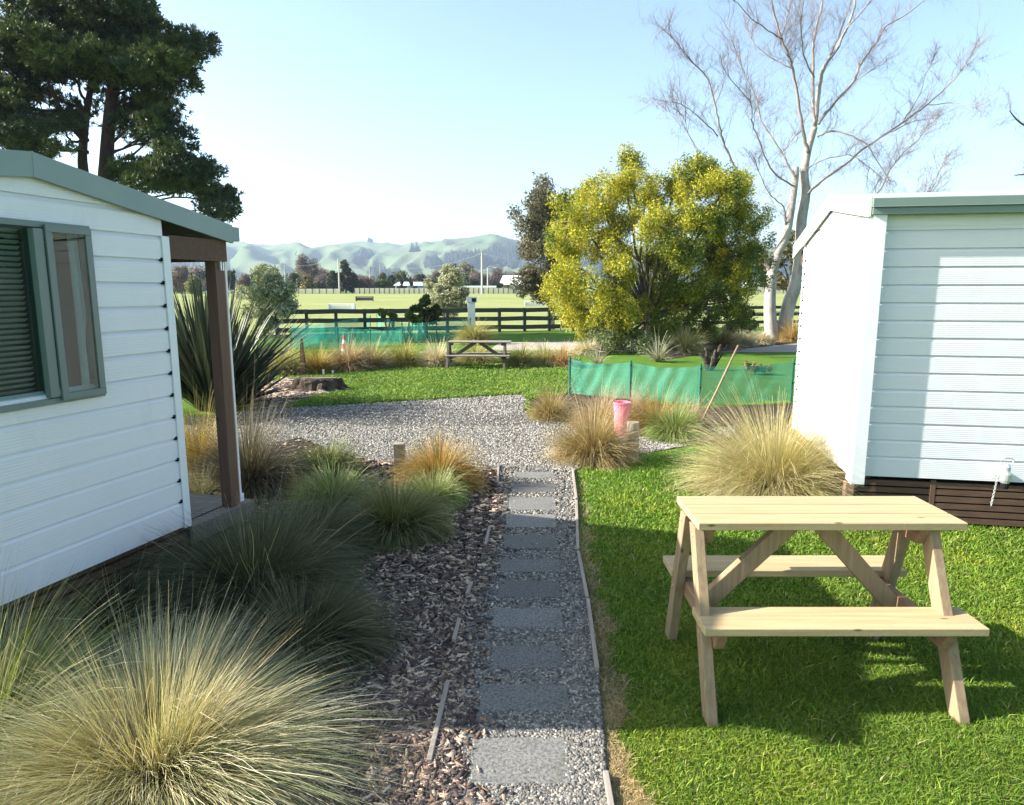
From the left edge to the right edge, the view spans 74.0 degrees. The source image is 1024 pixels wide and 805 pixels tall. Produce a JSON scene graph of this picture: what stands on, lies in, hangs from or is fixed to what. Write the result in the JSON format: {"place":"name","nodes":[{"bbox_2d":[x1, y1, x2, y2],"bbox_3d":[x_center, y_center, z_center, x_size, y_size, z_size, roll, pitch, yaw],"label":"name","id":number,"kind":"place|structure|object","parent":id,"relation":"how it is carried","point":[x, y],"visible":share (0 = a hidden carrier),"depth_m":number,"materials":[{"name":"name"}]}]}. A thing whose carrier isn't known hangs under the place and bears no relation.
{"place":"outdoors","nodes":[
{"label":"outdoors","id":0,"kind":"place"},
{"bbox_2d":[183,394,735,471],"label":"drive gravel","id":1,"kind":"structure","parent":0,"point":[386,452],"depth_m":9.32,"materials":[{"name":"gravel"}]},
{"bbox_2d":[534,378,655,470],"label":"tussock grass","id":2,"kind":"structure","parent":1,"relation":"on","point":[593,444],"depth_m":7.55,"materials":[{"name":"plant"}]},
{"bbox_2d":[613,399,631,435],"bbox_3d":[1.457,0.199,9.026,0.246,0.490,0.240,0,9,0],"label":"bucket","id":3,"kind":"object","parent":1,"relation":"on","point":[626,406],"visible":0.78,"depth_m":8.94,"materials":[{"name":"pink plastic"}]},
{"bbox_2d":[697,345,738,435],"bbox_3d":[2.744,-0.156,9.095,1.048,1.175,0.223,-6,11,-33],"label":"garden rake","id":4,"kind":"object","parent":1,"relation":"on","point":[720,382],"visible":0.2,"depth_m":9.19,"materials":[{"name":"brown wood"}]},
{"bbox_2d":[448,313,499,344],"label":"tussock grass","id":5,"kind":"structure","parent":0,"point":[473,333],"depth_m":24.51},
{"bbox_2d":[188,234,792,291],"bbox_3d":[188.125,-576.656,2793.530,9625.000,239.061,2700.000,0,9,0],"label":"hills","id":6,"kind":"structure","parent":0,"point":[243,257],"depth_m":2145.61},
{"bbox_2d":[171,237,790,279],"bbox_3d":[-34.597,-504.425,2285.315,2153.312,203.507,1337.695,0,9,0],"label":"hill forest","id":7,"kind":"object","parent":6,"relation":"on","point":[506,252],"visible":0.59,"depth_m":1899.39,"materials":[{"name":"plant"}]},
{"bbox_2d":[0,0,1023,247],"label":"sky","id":8,"kind":"structure","parent":0,"point":[401,122],"materials":[{"name":"blue"}]},
{"bbox_2d":[437,466,607,804],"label":"path gravel","id":9,"kind":"structure","parent":0,"point":[579,726],"depth_m":3.40,"materials":[{"name":"gravel"}]},
{"bbox_2d":[415,469,519,804],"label":"spilled bark chips","id":10,"kind":"object","parent":9,"relation":"on","point":[432,780],"visible":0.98,"depth_m":3.07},
{"bbox_2d":[603,770,613,804],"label":"edging board","id":11,"kind":"object","parent":9,"relation":"on","point":[608,789],"visible":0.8,"depth_m":2.57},
{"bbox_2d":[564,339,608,355],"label":"tussock grass","id":12,"kind":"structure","parent":0,"point":[580,348],"depth_m":20.49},
{"bbox_2d":[173,292,1023,802],"bbox_3d":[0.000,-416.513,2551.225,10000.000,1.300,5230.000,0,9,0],"label":"ground","id":13,"kind":"structure","parent":0,"point":[673,374],"depth_m":14.18,"materials":[{"name":"plant"}]},
{"bbox_2d":[0,149,253,668],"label":"cabin","id":14,"kind":"object","parent":13,"relation":"on","point":[92,433],"visible":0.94,"depth_m":3.77,"materials":[{"name":"white"}]},
{"bbox_2d":[0,217,106,412],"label":"window","id":15,"kind":"structure","parent":14,"relation":"in","point":[79,239],"depth_m":3.42,"materials":[{"name":"grey"}]},
{"bbox_2d":[182,338,305,405],"bbox_3d":[-4.785,-0.609,11.528,2.580,1.300,2.681,0,9,0],"label":"flax plant","id":16,"kind":"object","parent":13,"relation":"on","point":[259,385],"visible":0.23,"depth_m":11.44,"materials":[{"name":"green plant"}]},
{"bbox_2d":[173,268,321,410],"bbox_3d":[-4.899,-1.004,10.846,3.792,2.298,3.509,3,10,19],"label":"flax plant","id":17,"kind":"object","parent":13,"relation":"on","point":[194,339],"visible":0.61,"depth_m":10.54,"materials":[{"name":"green plant"}]},
{"bbox_2d":[0,438,499,804],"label":"mulch bed","id":18,"kind":"object","parent":13,"relation":"on","point":[375,462],"visible":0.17,"depth_m":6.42,"materials":[{"name":"brown wood"}]},
{"bbox_2d":[0,516,182,797],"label":"tussock grass","id":19,"kind":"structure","parent":18,"relation":"on","point":[7,673],"depth_m":2.97,"materials":[{"name":"plant"}]},
{"bbox_2d":[37,527,203,665],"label":"tussock grass","id":20,"kind":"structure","parent":18,"relation":"on","point":[112,622],"depth_m":3.74,"materials":[{"name":"plant"}]},
{"bbox_2d":[188,451,220,495],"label":"tussock grass","id":21,"kind":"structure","parent":18,"relation":"on","point":[198,489],"depth_m":6.18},
{"bbox_2d":[182,375,262,481],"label":"tussock grass","id":22,"kind":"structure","parent":18,"relation":"on","point":[194,438],"depth_m":7.12,"materials":[{"name":"plant"}]},
{"bbox_2d":[0,557,461,804],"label":"tussock grass","id":23,"kind":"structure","parent":18,"relation":"on","point":[199,739],"depth_m":2.60,"materials":[{"name":"plant"}]},
{"bbox_2d":[95,452,390,659],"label":"tussock grass","id":24,"kind":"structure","parent":18,"relation":"on","point":[248,553],"depth_m":3.91,"materials":[{"name":"plant"}]},
{"bbox_2d":[182,366,326,506],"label":"tussock grass","id":25,"kind":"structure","parent":18,"relation":"on","point":[256,466],"depth_m":6.38,"materials":[{"name":"plant"}]},
{"bbox_2d":[278,468,323,503],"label":"tussock grass","id":26,"kind":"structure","parent":18,"relation":"on","point":[288,495],"depth_m":6.22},
{"bbox_2d":[221,471,387,585],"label":"tussock grass","id":27,"kind":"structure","parent":18,"relation":"on","point":[351,528],"depth_m":4.82,"materials":[{"name":"plant"}]},
{"bbox_2d":[194,560,427,713],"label":"tussock grass","id":28,"kind":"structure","parent":18,"relation":"on","point":[352,629],"depth_m":3.49,"materials":[{"name":"plant"}]},
{"bbox_2d":[277,434,370,484],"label":"tussock grass","id":29,"kind":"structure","parent":18,"relation":"on","point":[339,458],"depth_m":6.96,"materials":[{"name":"plant"}]},
{"bbox_2d":[279,453,390,521],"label":"tussock grass","id":30,"kind":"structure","parent":18,"relation":"on","point":[327,485],"depth_m":5.85,"materials":[{"name":"plant"}]},
{"bbox_2d":[336,461,462,553],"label":"tussock grass","id":31,"kind":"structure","parent":18,"relation":"on","point":[406,519],"depth_m":5.19,"materials":[{"name":"plant"}]},
{"bbox_2d":[393,442,405,473],"bbox_3d":[-1.188,0.588,7.179,0.110,0.320,0.110,0,9,0],"label":"timber bollard","id":32,"kind":"object","parent":18,"relation":"on","point":[400,446],"visible":0.61,"depth_m":7.12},
{"bbox_2d":[394,462,472,514],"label":"tussock grass","id":33,"kind":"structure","parent":18,"relation":"on","point":[460,492],"depth_m":6.04,"materials":[{"name":"plant"}]},
{"bbox_2d":[385,415,495,495],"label":"tussock grass","id":34,"kind":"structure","parent":18,"relation":"on","point":[438,456],"depth_m":6.52,"materials":[{"name":"plant"}]},
{"bbox_2d":[232,262,301,335],"bbox_3d":[-10.460,-4.330,29.270,2.621,3.450,2.374,8,12,41],"label":"olive tree","id":35,"kind":"object","parent":13,"relation":"on","point":[269,280],"visible":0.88,"depth_m":28.91,"materials":[{"name":"green plant"}]},
{"bbox_2d":[300,274,317,288],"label":"distant tree","id":36,"kind":"object","parent":13,"relation":"on","point":[307,282],"visible":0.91,"depth_m":166.19,"materials":[{"name":"green plant"}]},
{"bbox_2d":[294,251,326,282],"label":"bare tree","id":37,"kind":"object","parent":13,"relation":"on","point":[313,271],"visible":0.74,"depth_m":204.92,"materials":[{"name":"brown plant"}]},
{"bbox_2d":[286,376,353,391],"bbox_3d":[-3.803,-0.340,13.102,1.564,0.287,0.908,2,10,14],"label":"tree stump","id":38,"kind":"object","parent":13,"relation":"on","point":[308,384],"visible":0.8,"depth_m":12.91,"materials":[{"name":"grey wood"}]},
{"bbox_2d":[325,270,341,288],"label":"distant tree","id":39,"kind":"object","parent":13,"relation":"on","point":[331,282],"visible":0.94,"depth_m":174.01,"materials":[{"name":"green plant"}]},
{"bbox_2d":[336,259,351,293],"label":"distant tree","id":40,"kind":"object","parent":13,"relation":"on","point":[344,276],"visible":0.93,"depth_m":176.47,"materials":[{"name":"green plant"}]},
{"bbox_2d":[177,260,556,292],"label":"wood","id":41,"kind":"object","parent":13,"relation":"on","point":[466,267],"visible":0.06,"depth_m":239.10,"materials":[{"name":"brown plant"}]},
{"bbox_2d":[375,272,391,287],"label":"distant tree","id":42,"kind":"object","parent":13,"relation":"on","point":[382,281],"visible":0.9,"depth_m":182.08,"materials":[{"name":"green plant"}]},
{"bbox_2d":[376,308,397,339],"bbox_3d":[-4.886,-3.062,26.653,0.900,1.349,0.684,0,9,0],"label":"evergreen shrub","id":43,"kind":"object","parent":13,"relation":"on","point":[382,313],"visible":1,"depth_m":26.59,"materials":[{"name":"green plant"}]},
{"bbox_2d":[404,310,422,340],"bbox_3d":[-3.815,-2.975,26.307,0.744,1.290,0.708,0,9,0],"label":"evergreen shrub","id":44,"kind":"object","parent":13,"relation":"on","point":[415,319],"visible":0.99,"depth_m":26.24,"materials":[{"name":"green plant"}]},
{"bbox_2d":[255,349,583,410],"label":"lawn grass","id":45,"kind":"structure","parent":13,"relation":"on","point":[403,383],"depth_m":14.10,"materials":[{"name":"plant"}]},
{"bbox_2d":[274,307,574,335],"bbox_3d":[-3.599,-3.780,31.337,13.898,1.132,0.190,-3,10,-16],"label":"rail fence","id":46,"kind":"object","parent":13,"relation":"on","point":[336,320],"visible":0.71,"depth_m":30.92,"materials":[{"name":"wood"}]},
{"bbox_2d":[408,293,442,339],"bbox_3d":[-3.415,-3.389,26.928,1.381,1.898,1.054,-4,10,-25],"label":"evergreen shrub","id":47,"kind":"object","parent":13,"relation":"on","point":[432,314],"visible":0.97,"depth_m":26.77,"materials":[{"name":"green plant"}]},
{"bbox_2d":[426,681,449,761],"bbox_3d":[-0.322,1.418,3.008,0.022,0.060,0.559,0,9,2],"label":"edging board","id":48,"kind":"object","parent":13,"relation":"on","point":[437,723],"visible":0.66,"depth_m":2.96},
{"bbox_2d":[466,297,476,326],"bbox_3d":[-1.820,-3.953,30.761,0.450,1.660,0.350,0,9,0],"label":"service post","id":49,"kind":"object","parent":13,"relation":"on","point":[471,301],"visible":0.81,"depth_m":30.61,"materials":[{"name":"metal"}]},
{"bbox_2d":[445,340,511,369],"bbox_3d":[-0.819,-1.192,16.957,1.600,0.672,1.010,0,9,2],"label":"picnic table","id":50,"kind":"object","parent":13,"relation":"on","point":[451,355],"visible":0.9,"depth_m":16.83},
{"bbox_2d":[173,293,800,334],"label":"paddock","id":51,"kind":"structure","parent":13,"relation":"on","point":[383,301],"depth_m":74.40,"materials":[{"name":"green plant"}]},
{"bbox_2d":[0,0,244,223],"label":"pine tree","id":52,"kind":"object","parent":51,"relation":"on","point":[115,47],"visible":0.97,"depth_m":25.24,"materials":[{"name":"green plant"}]},
{"bbox_2d":[172,263,190,293],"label":"bare tree","id":53,"kind":"object","parent":51,"relation":"on","point":[176,277],"visible":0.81,"depth_m":146.04,"materials":[{"name":"grey plant"}]},
{"bbox_2d":[184,274,202,294],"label":"distant tree","id":54,"kind":"object","parent":51,"relation":"on","point":[187,287],"visible":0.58,"depth_m":117.55,"materials":[{"name":"green plant"}]},
{"bbox_2d":[295,288,340,293],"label":"board fence","id":55,"kind":"object","parent":51,"relation":"on","point":[319,291],"visible":0.85,"depth_m":163.79,"materials":[{"name":"beige paint"}]},
{"bbox_2d":[354,288,513,293],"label":"board fence","id":56,"kind":"object","parent":51,"relation":"on","point":[422,291],"visible":0.69,"depth_m":165.72,"materials":[{"name":"beige paint"}]},
{"bbox_2d":[422,263,469,316],"bbox_3d":[-3.353,-5.454,34.770,2.504,3.431,2.178,0,9,0],"label":"olive tree","id":57,"kind":"object","parent":51,"relation":"on","point":[443,295],"visible":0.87,"depth_m":34.50,"materials":[{"name":"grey plant"}]},
{"bbox_2d":[505,172,580,329],"bbox_3d":[1.564,-7.381,33.300,3.894,7.712,2.957,-4,10,-24],"label":"gum tree","id":58,"kind":"object","parent":51,"relation":"on","point":[539,211],"visible":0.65,"depth_m":32.69,"materials":[{"name":"green plant"}]},
{"bbox_2d":[759,230,794,291],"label":"broadleaf tree","id":59,"kind":"object","parent":51,"relation":"on","point":[782,282],"visible":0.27,"depth_m":60.06,"materials":[{"name":"green plant"}]},
{"bbox_2d":[488,266,507,285],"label":"bare tree","id":60,"kind":"object","parent":13,"relation":"on","point":[496,277],"visible":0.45,"depth_m":223.84,"materials":[{"name":"grey plant"}]},
{"bbox_2d":[471,737,570,784],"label":"paving slab","id":61,"kind":"structure","parent":13,"relation":"on","point":[489,754],"depth_m":2.75,"materials":[{"name":"concrete"}]},
{"bbox_2d":[479,684,569,711],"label":"paving slab","id":62,"kind":"structure","parent":13,"relation":"on","point":[537,697],"depth_m":3.17,"materials":[{"name":"concrete"}]},
{"bbox_2d":[493,608,562,627],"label":"paving slab","id":63,"kind":"structure","parent":13,"relation":"on","point":[528,617],"depth_m":3.95,"materials":[{"name":"concrete"}]},
{"bbox_2d":[492,645,565,669],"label":"paving slab","id":64,"kind":"structure","parent":13,"relation":"on","point":[529,657],"depth_m":3.52,"materials":[{"name":"concrete"}]},
{"bbox_2d":[497,580,560,598],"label":"paving slab","id":65,"kind":"structure","parent":13,"relation":"on","point":[523,589],"depth_m":4.32,"materials":[{"name":"concrete"}]},
{"bbox_2d":[501,559,560,572],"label":"paving slab","id":66,"kind":"structure","parent":13,"relation":"on","point":[533,565],"depth_m":4.70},
{"bbox_2d":[504,535,557,549],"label":"paving slab","id":67,"kind":"structure","parent":13,"relation":"on","point":[542,541],"depth_m":5.15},
{"bbox_2d":[506,514,556,528],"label":"paving slab","id":68,"kind":"structure","parent":13,"relation":"on","point":[532,520],"depth_m":5.62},
{"bbox_2d":[509,497,556,510],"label":"paving slab","id":69,"kind":"structure","parent":13,"relation":"on","point":[535,503],"depth_m":6.07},
{"bbox_2d":[512,484,555,492],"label":"paving slab","id":70,"kind":"structure","parent":13,"relation":"on","point":[537,488],"depth_m":6.53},
{"bbox_2d":[514,472,554,478],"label":"paving slab","id":71,"kind":"structure","parent":13,"relation":"on","point":[527,475],"depth_m":7.03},
{"bbox_2d":[543,339,579,366],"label":"tussock grass","id":72,"kind":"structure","parent":13,"relation":"on","point":[563,358],"depth_m":17.16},
{"bbox_2d":[577,551,588,598],"bbox_3d":[0.473,1.163,4.563,0.022,0.060,0.749,0,9,1],"label":"edging board","id":73,"kind":"object","parent":13,"relation":"on","point":[585,588],"visible":0.66,"depth_m":4.50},
{"bbox_2d":[586,598,598,674],"bbox_3d":[0.446,1.290,3.784,0.022,0.060,0.779,0,9,3],"label":"edging board","id":74,"kind":"object","parent":13,"relation":"on","point":[594,647],"visible":0.69,"depth_m":3.70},
{"bbox_2d":[571,467,661,804],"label":"dry grass","id":75,"kind":"structure","parent":13,"relation":"on","point":[627,793],"depth_m":3.20,"materials":[{"name":"plant"}]},
{"bbox_2d":[626,421,638,462],"bbox_3d":[1.362,0.451,7.671,0.146,0.470,0.143,0,9,0],"label":"timber bollard","id":76,"kind":"object","parent":13,"relation":"on","point":[635,431],"visible":0.74,"depth_m":7.61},
{"bbox_2d":[534,141,777,355],"bbox_3d":[4.722,-4.610,21.479,8.009,7.604,5.497,0,9,0],"label":"wattle tree","id":77,"kind":"object","parent":13,"relation":"on","point":[711,222],"visible":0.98,"depth_m":20.91,"materials":[{"name":"yellow plant"}]},
{"bbox_2d":[638,329,679,361],"bbox_3d":[4.056,-1.601,18.408,1.335,1.033,1.189,0,9,0],"label":"spiky plant","id":78,"kind":"object","parent":13,"relation":"on","point":[658,355],"visible":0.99,"depth_m":18.39,"materials":[{"name":"green plant"}]},
{"bbox_2d":[528,393,793,452],"bbox_3d":[2.106,0.253,10.188,4.840,0.001,4.975,4,10,24],"label":"mulch border","id":79,"kind":"object","parent":13,"relation":"on","point":[724,415],"visible":0.23,"depth_m":10.77,"materials":[{"name":"beige plant"}]},
{"bbox_2d":[521,375,577,422],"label":"tussock grass","id":80,"kind":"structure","parent":79,"relation":"on","point":[542,410],"depth_m":10.14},
{"bbox_2d":[563,371,632,430],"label":"tussock grass","id":81,"kind":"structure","parent":79,"relation":"on","point":[599,407],"depth_m":9.55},
{"bbox_2d":[599,375,655,420],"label":"tussock grass","id":82,"kind":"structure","parent":79,"relation":"on","point":[633,403],"depth_m":10.07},
{"bbox_2d":[624,369,704,435],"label":"tussock grass","id":83,"kind":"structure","parent":79,"relation":"on","point":[646,408],"depth_m":9.18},
{"bbox_2d":[639,388,706,444],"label":"tussock grass","id":84,"kind":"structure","parent":79,"relation":"on","point":[671,431],"depth_m":8.68,"materials":[{"name":"plant"}]},
{"bbox_2d":[568,357,794,405],"bbox_3d":[2.873,-0.380,11.759,3.914,0.750,0.849,2,10,12],"label":"net fence","id":85,"kind":"object","parent":13,"relation":"on","point":[700,377],"visible":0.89,"depth_m":11.77,"materials":[{"name":"teal"}]},
{"bbox_2d":[699,344,727,370],"bbox_3d":[4.874,-1.070,16.479,0.703,0.688,0.268,0,9,0],"label":"driftwood stump","id":86,"kind":"object","parent":13,"relation":"on","point":[710,363],"visible":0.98,"depth_m":16.45,"materials":[{"name":"brown wood"}]},
{"bbox_2d":[661,341,796,359],"bbox_3d":[7.727,-2.018,24.004,12.397,0.001,2.436,-9,13,-43],"label":"mulch strip","id":87,"kind":"object","parent":13,"relation":"on","point":[673,355],"depth_m":21.94,"materials":[{"name":"soil"}]},
{"bbox_2d":[700,322,744,350],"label":"tussock grass","id":88,"kind":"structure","parent":87,"relation":"on","point":[723,339],"depth_m":22.25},
{"bbox_2d":[729,325,760,346],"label":"tussock grass","id":89,"kind":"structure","parent":87,"relation":"on","point":[748,340],"depth_m":23.48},
{"bbox_2d":[747,327,776,344],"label":"tussock grass","id":90,"kind":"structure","parent":87,"relation":"on","point":[765,339],"depth_m":24.55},
{"bbox_2d":[775,318,798,342],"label":"tussock grass","id":91,"kind":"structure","parent":87,"relation":"on","point":[790,335],"depth_m":25.50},
{"bbox_2d":[625,0,1015,340],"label":"birch tree","id":92,"kind":"object","parent":87,"relation":"on","point":[789,302],"visible":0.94,"depth_m":24.84,"materials":[{"name":"grey plant"}]},
{"bbox_2d":[706,306,799,323],"bbox_3d":[13.922,-4.624,36.437,7.812,1.150,0.190,-3,10,-16],"label":"rail fence","id":93,"kind":"object","parent":13,"relation":"on","point":[762,314],"visible":0.07,"depth_m":36.14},
{"bbox_2d":[742,360,772,374],"bbox_3d":[5.641,-0.787,15.679,0.672,0.393,0.458,0,9,0],"label":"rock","id":94,"kind":"object","parent":13,"relation":"on","point":[752,367],"visible":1,"depth_m":15.58,"materials":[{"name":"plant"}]},
{"bbox_2d":[662,371,888,538],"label":"tussock grass","id":95,"kind":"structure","parent":13,"relation":"on","point":[756,466],"depth_m":6.10,"materials":[{"name":"plant"}]},
{"bbox_2d":[792,190,1023,526],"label":"cabin","id":96,"kind":"object","parent":13,"relation":"on","point":[910,346],"visible":0.94,"depth_m":5.40,"materials":[{"name":"white"}]},
{"bbox_2d":[972,14,1023,184],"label":"birch tree","id":97,"kind":"object","parent":13,"relation":"on","point":[1016,119],"visible":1,"depth_m":22.77,"materials":[{"name":"brown plant"}]},
{"label":"mulch patch","id":98,"kind":"structure","parent":13,"relation":"on","visible":0},
{"bbox_2d":[249,377,323,410],"bbox_3d":[-4.236,-0.213,12.939,1.547,0.085,4.234,-2,9,-11],"label":"bark debris","id":99,"kind":"object","parent":98,"relation":"on","point":[280,398],"visible":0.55,"depth_m":12.18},
{"label":"mulch row","id":100,"kind":"structure","parent":13,"relation":"on","visible":0},
{"bbox_2d":[259,332,310,375],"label":"tussock grass","id":101,"kind":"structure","parent":100,"relation":"on","point":[292,366],"depth_m":15.44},
{"bbox_2d":[299,338,306,374],"bbox_3d":[-4.764,-1.038,15.436,0.150,0.860,0.150,0,9,0],"label":"wooden stake","id":102,"kind":"object","parent":100,"relation":"on","point":[302,360],"visible":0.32,"depth_m":15.40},
{"bbox_2d":[296,344,339,373],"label":"tussock grass","id":103,"kind":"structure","parent":100,"relation":"on","point":[317,364],"depth_m":15.74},
{"bbox_2d":[317,334,374,372],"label":"tussock grass","id":104,"kind":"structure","parent":100,"relation":"on","point":[348,360],"depth_m":16.16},
{"bbox_2d":[353,331,396,369],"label":"tussock grass","id":105,"kind":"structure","parent":100,"relation":"on","point":[378,360],"depth_m":16.63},
{"bbox_2d":[383,336,428,367],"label":"tussock grass","id":106,"kind":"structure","parent":100,"relation":"on","point":[404,357],"depth_m":17.10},
{"bbox_2d":[415,336,463,367],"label":"tussock grass","id":107,"kind":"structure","parent":100,"relation":"on","point":[436,357],"depth_m":17.22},
{"bbox_2d":[453,343,498,363],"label":"tussock grass","id":108,"kind":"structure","parent":100,"relation":"on","point":[476,348],"depth_m":18.00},
{"bbox_2d":[495,337,542,366],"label":"tussock grass","id":109,"kind":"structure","parent":100,"relation":"on","point":[521,359],"depth_m":17.14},
{"bbox_2d":[530,340,567,366],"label":"tussock grass","id":110,"kind":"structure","parent":100,"relation":"on","point":[542,355],"depth_m":17.34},
{"bbox_2d":[492,340,796,351],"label":"gravel road","id":111,"kind":"structure","parent":0,"point":[776,348],"depth_m":23.16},
{"bbox_2d":[659,322,713,354],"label":"tussock grass","id":112,"kind":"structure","parent":0,"point":[687,344],"depth_m":20.72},
{"bbox_2d":[671,384,719,428],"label":"tussock grass","id":113,"kind":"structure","parent":0,"point":[707,419],"depth_m":9.56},
{"bbox_2d":[579,447,1023,804],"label":"lawn grass","id":114,"kind":"structure","parent":0,"point":[868,753],"depth_m":3.28,"materials":[{"name":"plant"}]},
{"bbox_2d":[663,496,989,728],"bbox_3d":[1.480,0.950,3.358,1.270,0.840,0.918,0,9,0],"label":"picnic table","id":115,"kind":"object","parent":114,"relation":"on","point":[942,623],"visible":0.98,"depth_m":3.20,"materials":[{"name":"brown wood"}]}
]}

